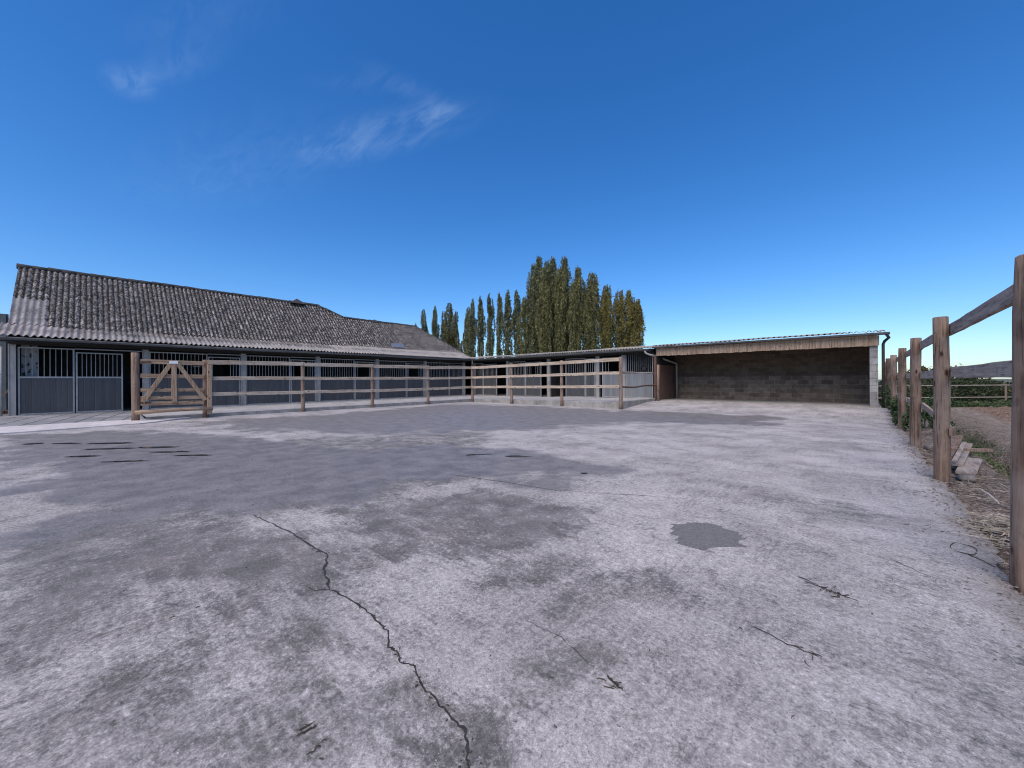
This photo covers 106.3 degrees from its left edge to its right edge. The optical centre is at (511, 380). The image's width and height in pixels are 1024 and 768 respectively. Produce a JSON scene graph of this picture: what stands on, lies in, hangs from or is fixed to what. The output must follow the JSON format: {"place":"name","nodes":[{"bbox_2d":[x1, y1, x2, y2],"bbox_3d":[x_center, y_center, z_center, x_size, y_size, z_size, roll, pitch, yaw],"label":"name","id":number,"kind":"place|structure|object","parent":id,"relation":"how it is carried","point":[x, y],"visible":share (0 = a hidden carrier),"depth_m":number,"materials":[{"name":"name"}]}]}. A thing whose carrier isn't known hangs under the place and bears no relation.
{"place":"outdoors","nodes":[
{"label":"outdoors","id":0,"kind":"place"},
{"bbox_2d":[0,406,144,426],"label":"pavement","id":1,"kind":"structure","parent":0,"point":[6,420],"depth_m":12.71,"materials":[{"name":"grey concrete"}]},
{"bbox_2d":[0,345,2,415],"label":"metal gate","id":2,"kind":"structure","parent":1,"relation":"on","point":[1,397],"depth_m":13.27,"materials":[{"name":"metal"}]},
{"bbox_2d":[0,314,8,409],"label":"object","id":3,"kind":"object","parent":1,"relation":"on","point":[4,318],"visible":0.43,"depth_m":14.40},
{"bbox_2d":[129,393,653,416],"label":"platform floor","id":4,"kind":"structure","parent":0,"point":[239,408],"depth_m":19.48,"materials":[{"name":"concrete"}]},
{"bbox_2d":[0,263,471,415],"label":"stable building","id":5,"kind":"structure","parent":4,"relation":"on","point":[74,339],"depth_m":18.05,"materials":[{"name":"tile"}]},
{"bbox_2d":[76,352,122,412],"bbox_3d":[-16.051,0.077,14.965,0.052,2.285,1.250,0,0,42],"label":"stall door","id":6,"kind":"structure","parent":5,"relation":"in","point":[93,394],"depth_m":14.93,"materials":[{"name":"metal"}]},
{"bbox_2d":[208,357,240,406],"bbox_3d":[-13.385,0.060,17.886,0.052,2.280,1.220,0,0,42],"label":"stall door","id":7,"kind":"structure","parent":5,"relation":"in","point":[217,385],"depth_m":17.93,"materials":[{"name":"metal"}]},
{"bbox_2d":[290,359,315,402],"bbox_3d":[-11.087,0.043,20.405,0.052,2.270,1.240,0,0,42],"label":"stall door","id":8,"kind":"structure","parent":5,"relation":"in","point":[295,385],"depth_m":20.31,"materials":[{"name":"metal"}]},
{"bbox_2d":[355,362,375,399],"bbox_3d":[-8.768,0.026,22.946,0.052,2.260,1.280,0,0,42],"label":"stall door","id":9,"kind":"structure","parent":5,"relation":"in","point":[359,384],"depth_m":22.90,"materials":[{"name":"metal"}]},
{"bbox_2d":[406,363,423,397],"bbox_3d":[-6.423,0.008,25.517,0.052,2.249,1.320,0,0,42],"label":"stall door","id":10,"kind":"structure","parent":5,"relation":"in","point":[410,383],"depth_m":25.46,"materials":[{"name":"metal"}]},
{"bbox_2d":[449,365,462,395],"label":"stall door","id":11,"kind":"structure","parent":5,"relation":"in","point":[452,382],"depth_m":28.08,"materials":[{"name":"metal"}]},
{"bbox_2d":[439,345,677,397],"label":"stable building","id":12,"kind":"structure","parent":4,"relation":"on","point":[636,359],"depth_m":24.32,"materials":[{"name":"metal"}]},
{"bbox_2d":[483,364,496,395],"bbox_3d":[-1.595,-0.050,27.954,1.400,2.284,0.052,0,0,42],"label":"stall door","id":13,"kind":"structure","parent":12,"relation":"in","point":[486,381],"depth_m":27.92,"materials":[{"name":"metal"}]},
{"bbox_2d":[525,362,541,396],"bbox_3d":[1.404,-0.074,25.217,1.320,2.267,0.052,0,0,42],"label":"stall door","id":14,"kind":"structure","parent":12,"relation":"in","point":[530,381],"depth_m":25.17,"materials":[{"name":"metal"}]},
{"bbox_2d":[585,358,595,396],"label":"stall door","id":15,"kind":"structure","parent":12,"relation":"in","point":[590,379],"depth_m":22.32,"materials":[{"name":"metal"}]},
{"bbox_2d":[602,357,618,397],"bbox_3d":[5.534,-0.167,21.421,1.100,2.224,0.052,0,0,42],"label":"sliding door","id":16,"kind":"structure","parent":12,"relation":"in","point":[606,379],"depth_m":21.45,"materials":[{"name":"metal"}]},
{"bbox_2d":[0,401,1023,767],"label":"yard pavement","id":17,"kind":"structure","parent":0,"point":[450,567],"depth_m":2.23,"materials":[{"name":"concrete"}]},
{"bbox_2d":[0,417,189,434],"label":"concrete ramp strip","id":18,"kind":"object","parent":17,"relation":"on","point":[33,428],"visible":0.74,"depth_m":10.86,"materials":[{"name":"grey concrete"}]},
{"bbox_2d":[131,352,212,420],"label":"timber gate","id":19,"kind":"structure","parent":17,"relation":"on","point":[205,396],"depth_m":12.73,"materials":[{"name":"brown wood"}]},
{"bbox_2d":[27,442,583,473],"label":"puddle water","id":20,"kind":"structure","parent":17,"relation":"on","point":[172,451],"depth_m":6.85,"materials":[{"name":"grey liquid"}]},
{"bbox_2d":[254,515,469,767],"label":"yard crack","id":21,"kind":"object","parent":17,"relation":"on","point":[421,683],"visible":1,"depth_m":1.85,"materials":[{"name":"black concrete"}]},
{"bbox_2d":[146,398,654,418],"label":"platform kerb","id":22,"kind":"structure","parent":17,"relation":"on","point":[605,404],"depth_m":17.48,"materials":[{"name":"concrete"}]},
{"bbox_2d":[207,360,471,411],"bbox_3d":[-6.597,0.272,18.103,0.210,2.128,12.332,0,0,42],"label":"wooden fence","id":23,"kind":"object","parent":22,"relation":"on","point":[303,378],"visible":0.98,"depth_m":16.41,"materials":[{"name":"brown wood"}]},
{"bbox_2d":[471,357,622,408],"bbox_3d":[1.127,0.154,19.520,9.617,2.283,0.213,0,0,42],"label":"wooden fence","id":24,"kind":"object","parent":22,"relation":"on","point":[561,374],"visible":0.97,"depth_m":18.36,"materials":[{"name":"brown wood"}]},
{"bbox_2d":[623,371,656,387],"bbox_3d":[5.921,-0.027,17.712,0.099,0.750,3.652,0,0,42],"label":"fence return","id":25,"kind":"object","parent":24,"relation":"attached to","point":[628,372],"visible":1,"depth_m":17.18,"materials":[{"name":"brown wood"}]},
{"bbox_2d":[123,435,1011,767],"bbox_3d":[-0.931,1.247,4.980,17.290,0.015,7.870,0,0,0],"label":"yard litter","id":26,"kind":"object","parent":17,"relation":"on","point":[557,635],"visible":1,"depth_m":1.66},
{"bbox_2d":[451,474,962,691],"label":"hairline cracks","id":27,"kind":"object","parent":17,"relation":"on","point":[613,681],"visible":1,"depth_m":1.92,"materials":[{"name":"black concrete"}]},
{"bbox_2d":[885,416,1023,659],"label":"edge gravel","id":28,"kind":"structure","parent":17,"relation":"on","point":[899,433],"depth_m":3.91,"materials":[{"name":"grey gravel"}]},
{"bbox_2d":[950,542,995,567],"bbox_3d":[3.241,1.225,2.731,0.146,0.014,0.414,0,0,36],"label":"wire loop","id":29,"kind":"object","parent":17,"relation":"on","point":[970,554],"visible":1,"depth_m":2.72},
{"bbox_2d":[0,0,1023,378],"label":"sky","id":30,"kind":"structure","parent":0,"point":[745,169],"materials":[{"name":"blue"}]},
{"bbox_2d":[142,379,1011,418],"bbox_3d":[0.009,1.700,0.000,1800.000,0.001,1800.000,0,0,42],"label":"ground","id":31,"kind":"structure","parent":0,"point":[1009,380],"depth_m":248.13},
{"bbox_2d":[420,309,428,332],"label":"poplar tree","id":32,"kind":"object","parent":31,"relation":"on","point":[423,321],"visible":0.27,"depth_m":99.89,"materials":[{"name":"green plant"}]},
{"bbox_2d":[431,305,439,338],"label":"poplar tree","id":33,"kind":"object","parent":31,"relation":"on","point":[435,332],"visible":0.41,"depth_m":94.84,"materials":[{"name":"green plant"}]},
{"bbox_2d":[440,311,446,341],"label":"poplar tree","id":34,"kind":"object","parent":31,"relation":"on","point":[441,331],"visible":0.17,"depth_m":94.40,"materials":[{"name":"green plant"}]},
{"bbox_2d":[441,302,453,342],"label":"poplar tree","id":35,"kind":"object","parent":31,"relation":"on","point":[446,332],"visible":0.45,"depth_m":92.19,"materials":[{"name":"green plant"}]},
{"bbox_2d":[438,325,456,357],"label":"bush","id":36,"kind":"object","parent":31,"relation":"on","point":[450,341],"visible":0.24,"depth_m":90.85,"materials":[{"name":"green plant"}]},
{"bbox_2d":[451,311,459,349],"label":"poplar tree","id":37,"kind":"object","parent":31,"relation":"on","point":[455,327],"visible":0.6,"depth_m":91.39,"materials":[{"name":"green plant"}]},
{"bbox_2d":[458,341,463,353],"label":"poplar tree","id":38,"kind":"object","parent":31,"relation":"on","point":[460,347],"visible":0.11,"depth_m":89.64,"materials":[{"name":"green plant"}]},
{"bbox_2d":[462,316,467,353],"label":"poplar tree","id":39,"kind":"object","parent":31,"relation":"on","point":[464,333],"visible":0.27,"depth_m":87.77,"materials":[{"name":"green plant"}]},
{"bbox_2d":[464,306,470,356],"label":"poplar tree","id":40,"kind":"object","parent":31,"relation":"on","point":[467,313],"visible":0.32,"depth_m":86.06,"materials":[{"name":"green plant"}]},
{"bbox_2d":[468,298,477,359],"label":"poplar tree","id":41,"kind":"object","parent":31,"relation":"on","point":[473,337],"visible":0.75,"depth_m":84.69,"materials":[{"name":"green plant"}]},
{"bbox_2d":[476,296,485,358],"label":"poplar tree","id":42,"kind":"object","parent":31,"relation":"on","point":[480,322],"visible":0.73,"depth_m":81.88,"materials":[{"name":"green plant"}]},
{"bbox_2d":[484,293,495,357],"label":"poplar tree","id":43,"kind":"object","parent":31,"relation":"on","point":[490,330],"visible":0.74,"depth_m":79.77,"materials":[{"name":"green plant"}]},
{"bbox_2d":[495,292,503,357],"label":"poplar tree","id":44,"kind":"object","parent":31,"relation":"on","point":[499,335],"visible":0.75,"depth_m":77.67,"materials":[{"name":"green plant"}]},
{"bbox_2d":[501,290,512,356],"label":"poplar tree","id":45,"kind":"object","parent":31,"relation":"on","point":[506,323],"visible":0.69,"depth_m":75.57,"materials":[{"name":"green plant"}]},
{"bbox_2d":[510,290,521,356],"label":"poplar tree","id":46,"kind":"object","parent":31,"relation":"on","point":[516,314],"visible":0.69,"depth_m":73.79,"materials":[{"name":"green plant"}]},
{"bbox_2d":[517,296,530,355],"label":"poplar tree","id":47,"kind":"object","parent":31,"relation":"on","point":[523,344],"visible":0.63,"depth_m":59.62,"materials":[{"name":"green plant"}]},
{"bbox_2d":[523,261,539,355],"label":"poplar tree","id":48,"kind":"object","parent":31,"relation":"on","point":[531,324],"visible":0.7,"depth_m":59.31,"materials":[{"name":"green plant"}]},
{"bbox_2d":[529,254,547,352],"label":"poplar tree","id":49,"kind":"object","parent":31,"relation":"on","point":[539,268],"visible":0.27,"depth_m":59.42,"materials":[{"name":"green plant"}]},
{"bbox_2d":[534,272,553,354],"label":"poplar tree","id":50,"kind":"object","parent":31,"relation":"on","point":[544,341],"visible":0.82,"depth_m":56.64,"materials":[{"name":"green plant"}]},
{"bbox_2d":[543,260,554,351],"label":"poplar tree","id":51,"kind":"object","parent":31,"relation":"on","point":[546,265],"visible":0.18,"depth_m":59.54,"materials":[{"name":"green plant"}]},
{"bbox_2d":[547,256,556,351],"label":"poplar tree","id":52,"kind":"object","parent":31,"relation":"on","point":[551,282],"visible":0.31,"depth_m":59.50,"materials":[{"name":"green plant"}]},
{"bbox_2d":[553,266,567,353],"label":"poplar tree","id":53,"kind":"object","parent":31,"relation":"on","point":[560,298],"visible":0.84,"depth_m":56.77,"materials":[{"name":"green plant"}]},
{"bbox_2d":[558,255,572,353],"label":"poplar tree","id":54,"kind":"object","parent":31,"relation":"on","point":[567,272],"visible":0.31,"depth_m":59.15,"materials":[{"name":"green plant"}]},
{"bbox_2d":[565,281,582,353],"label":"poplar tree","id":55,"kind":"object","parent":31,"relation":"on","point":[571,327],"visible":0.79,"depth_m":56.14,"materials":[{"name":"green plant"}]},
{"bbox_2d":[573,265,586,352],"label":"poplar tree","id":56,"kind":"object","parent":31,"relation":"on","point":[582,290],"visible":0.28,"depth_m":59.29,"materials":[{"name":"green plant"}]},
{"bbox_2d":[582,282,600,351],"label":"poplar tree","id":57,"kind":"object","parent":31,"relation":"on","point":[590,328],"visible":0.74,"depth_m":55.84,"materials":[{"name":"green plant"}]},
{"bbox_2d":[586,271,600,351],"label":"poplar tree","id":58,"kind":"object","parent":31,"relation":"on","point":[593,278],"visible":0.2,"depth_m":59.37,"materials":[{"name":"green plant"}]},
{"bbox_2d":[598,291,612,351],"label":"poplar tree","id":59,"kind":"object","parent":31,"relation":"on","point":[606,332],"visible":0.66,"depth_m":56.19,"materials":[{"name":"green plant"}]},
{"bbox_2d":[597,284,615,346],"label":"poplar tree","id":60,"kind":"object","parent":31,"relation":"on","point":[606,288],"visible":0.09,"depth_m":59.48,"materials":[{"name":"green plant"}]},
{"bbox_2d":[610,289,628,350],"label":"poplar tree","id":61,"kind":"object","parent":31,"relation":"on","point":[618,312],"visible":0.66,"depth_m":57.38,"materials":[{"name":"green plant"}]},
{"bbox_2d":[620,289,638,349],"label":"poplar tree","id":62,"kind":"object","parent":31,"relation":"on","point":[631,342],"visible":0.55,"depth_m":57.19,"materials":[{"name":"green plant"}]},
{"bbox_2d":[627,299,645,348],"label":"poplar tree","id":63,"kind":"object","parent":31,"relation":"on","point":[639,323],"visible":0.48,"depth_m":57.21,"materials":[{"name":"green plant"}]},
{"bbox_2d":[655,398,881,407],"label":"shed floor","id":64,"kind":"structure","parent":0,"point":[838,404],"depth_m":16.53,"materials":[{"name":"concrete"}]},
{"bbox_2d":[652,330,890,407],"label":"open shed","id":65,"kind":"structure","parent":64,"relation":"on","point":[830,368],"depth_m":17.43,"materials":[{"name":"grey brick"}]},
{"bbox_2d":[879,388,1010,576],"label":"field soil","id":66,"kind":"structure","parent":0,"point":[964,419],"depth_m":6.83,"materials":[{"name":"brown soil"}]},
{"bbox_2d":[884,395,890,409],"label":"nettle plant","id":67,"kind":"object","parent":66,"relation":"on","point":[887,402],"visible":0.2,"depth_m":12.42,"materials":[{"name":"green plant"}]},
{"bbox_2d":[883,383,897,402],"bbox_3d":[13.258,0.560,13.289,0.360,0.976,0.576,0,0,-30],"label":"nettle plant","id":68,"kind":"object","parent":66,"relation":"on","point":[887,391],"visible":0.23,"depth_m":13.39,"materials":[{"name":"green plant"}]},
{"bbox_2d":[888,400,897,418],"bbox_3d":[11.207,0.899,11.229,0.304,0.668,0.359,0,0,42],"label":"nettle plant","id":69,"kind":"object","parent":66,"relation":"on","point":[894,407],"visible":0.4,"depth_m":11.25,"materials":[{"name":"green plant"}]},
{"bbox_2d":[892,408,908,425],"bbox_3d":[10.411,0.988,10.196,0.537,0.542,0.396,0,0,42],"label":"nettle plant","id":70,"kind":"object","parent":66,"relation":"on","point":[895,419],"visible":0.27,"depth_m":10.22,"materials":[{"name":"green plant"}]},
{"bbox_2d":[901,410,924,429],"bbox_3d":[9.812,0.928,9.396,0.515,0.660,0.337,0,0,5],"label":"nettle plant","id":71,"kind":"object","parent":66,"relation":"on","point":[906,425],"visible":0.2,"depth_m":9.37,"materials":[{"name":"green plant"}]},
{"bbox_2d":[907,393,932,415],"bbox_3d":[12.217,0.742,11.530,0.615,0.846,0.636,0,0,-32],"label":"nettle plant","id":72,"kind":"object","parent":66,"relation":"on","point":[930,400],"visible":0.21,"depth_m":11.43,"materials":[{"name":"green plant"}]},
{"bbox_2d":[907,365,932,384],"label":"bush","id":73,"kind":"object","parent":66,"relation":"on","point":[923,368],"visible":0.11,"depth_m":41.99,"materials":[{"name":"green plant"}]},
{"bbox_2d":[921,406,932,428],"bbox_3d":[10.557,0.917,9.704,0.566,0.686,0.476,0,0,15],"label":"nettle plant","id":74,"kind":"object","parent":66,"relation":"on","point":[927,416],"visible":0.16,"depth_m":9.67,"materials":[{"name":"green plant"}]},
{"bbox_2d":[924,444,932,451],"bbox_3d":[7.727,1.240,7.036,0.250,0.154,0.296,0,0,42],"label":"rubble stone","id":75,"kind":"object","parent":66,"relation":"on","point":[928,447],"visible":0.48,"depth_m":7.01,"materials":[{"name":"grey stone"}]},
{"bbox_2d":[930,418,956,434],"bbox_3d":[9.438,1.016,8.441,0.356,0.486,0.464,0,0,1],"label":"nettle plant","id":76,"kind":"object","parent":66,"relation":"on","point":[952,423],"visible":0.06,"depth_m":8.43,"materials":[{"name":"green plant"}]},
{"bbox_2d":[878,377,1011,401],"bbox_3d":[27.473,0.387,21.050,21.133,1.704,3.073,0,0,0],"label":"hedge","id":77,"kind":"object","parent":66,"relation":"on","point":[981,391],"visible":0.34,"depth_m":20.11,"materials":[{"name":"green plant"}]},
{"bbox_2d":[878,384,1011,399],"bbox_3d":[24.293,0.698,18.904,13.614,1.050,0.099,0,0,1],"label":"rail fence","id":78,"kind":"object","parent":66,"relation":"on","point":[1005,397],"visible":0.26,"depth_m":18.90,"materials":[{"name":"brown wood"}]},
{"bbox_2d":[879,400,1011,407],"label":"weeds","id":79,"kind":"object","parent":66,"relation":"on","point":[994,403],"visible":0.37,"depth_m":16.79,"materials":[{"name":"green plant"}]},
{"bbox_2d":[885,254,1023,595],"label":"wooden fence","id":80,"kind":"object","parent":66,"relation":"on","point":[942,373],"visible":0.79,"depth_m":4.21,"materials":[{"name":"brown wood"}]},
{"bbox_2d":[909,443,1009,565],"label":"straw litter","id":81,"kind":"object","parent":66,"relation":"on","point":[993,490],"visible":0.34,"depth_m":4.36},
{"bbox_2d":[955,473,976,482],"bbox_3d":[5.822,1.250,4.924,0.176,0.112,0.206,0,0,29],"label":"rubble stone","id":82,"kind":"object","parent":66,"relation":"on","point":[966,477],"visible":0.77,"depth_m":4.87,"materials":[{"name":"grey stone"}]},
{"bbox_2d":[955,457,982,475],"bbox_3d":[6.379,1.188,5.354,1.323,0.049,0.181,0,0,-37],"label":"stone","id":83,"kind":"object","parent":82,"relation":"on","point":[971,466],"visible":0.76,"depth_m":5.20,"materials":[{"name":"grey stone"}]},
{"bbox_2d":[951,443,972,466],"bbox_3d":[7.024,1.134,5.983,2.335,0.070,0.124,0,0,-38],"label":"broken board","id":84,"kind":"object","parent":83,"relation":"on","point":[962,459],"visible":0.51,"depth_m":5.57,"materials":[{"name":"grey wood"}]},
{"bbox_2d":[951,435,963,459],"bbox_3d":[7.051,1.070,6.162,1.438,0.263,0.145,0,0,-36],"label":"broken board","id":85,"kind":"object","parent":84,"relation":"on","point":[956,440],"visible":0.43,"depth_m":6.26,"materials":[{"name":"brown wood"}]},
{"bbox_2d":[952,442,966,460],"bbox_3d":[6.619,1.038,5.675,1.527,0.111,0.054,0,0,-37],"label":"broken board","id":86,"kind":"object","parent":85,"relation":"on","point":[957,455],"visible":1,"depth_m":5.59,"materials":[{"name":"grey wood"}]},
{"bbox_2d":[951,448,993,451],"bbox_3d":[7.161,1.093,6.060,0.851,0.085,0.063,0,0,-3],"label":"broken board","id":87,"kind":"object","parent":84,"relation":"on","point":[978,450],"visible":0.59,"depth_m":6.04,"materials":[{"name":"brown wood"}]},
{"bbox_2d":[936,509,1009,553],"bbox_3d":[4.067,1.164,3.043,0.930,0.176,1.271,0,0,42],"label":"straw heap","id":88,"kind":"object","parent":66,"relation":"on","point":[1004,520],"visible":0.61,"depth_m":3.13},
{"bbox_2d":[956,421,1010,477],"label":"ditch weeds","id":89,"kind":"object","parent":66,"relation":"on","point":[992,462],"visible":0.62,"depth_m":6.66,"materials":[{"name":"green plant"}]},
{"bbox_2d":[978,488,999,503],"bbox_3d":[5.068,1.218,4.079,0.023,0.027,0.651,0,0,40],"label":"stick","id":90,"kind":"object","parent":66,"relation":"on","point":[991,496],"visible":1,"depth_m":4.04,"materials":[{"name":"grey wood"}]},
{"bbox_2d":[970,406,1010,417],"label":"soil clods","id":91,"kind":"object","parent":66,"relation":"on","point":[1004,407],"visible":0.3,"depth_m":14.39,"materials":[{"name":"brown soil"}]}
]}

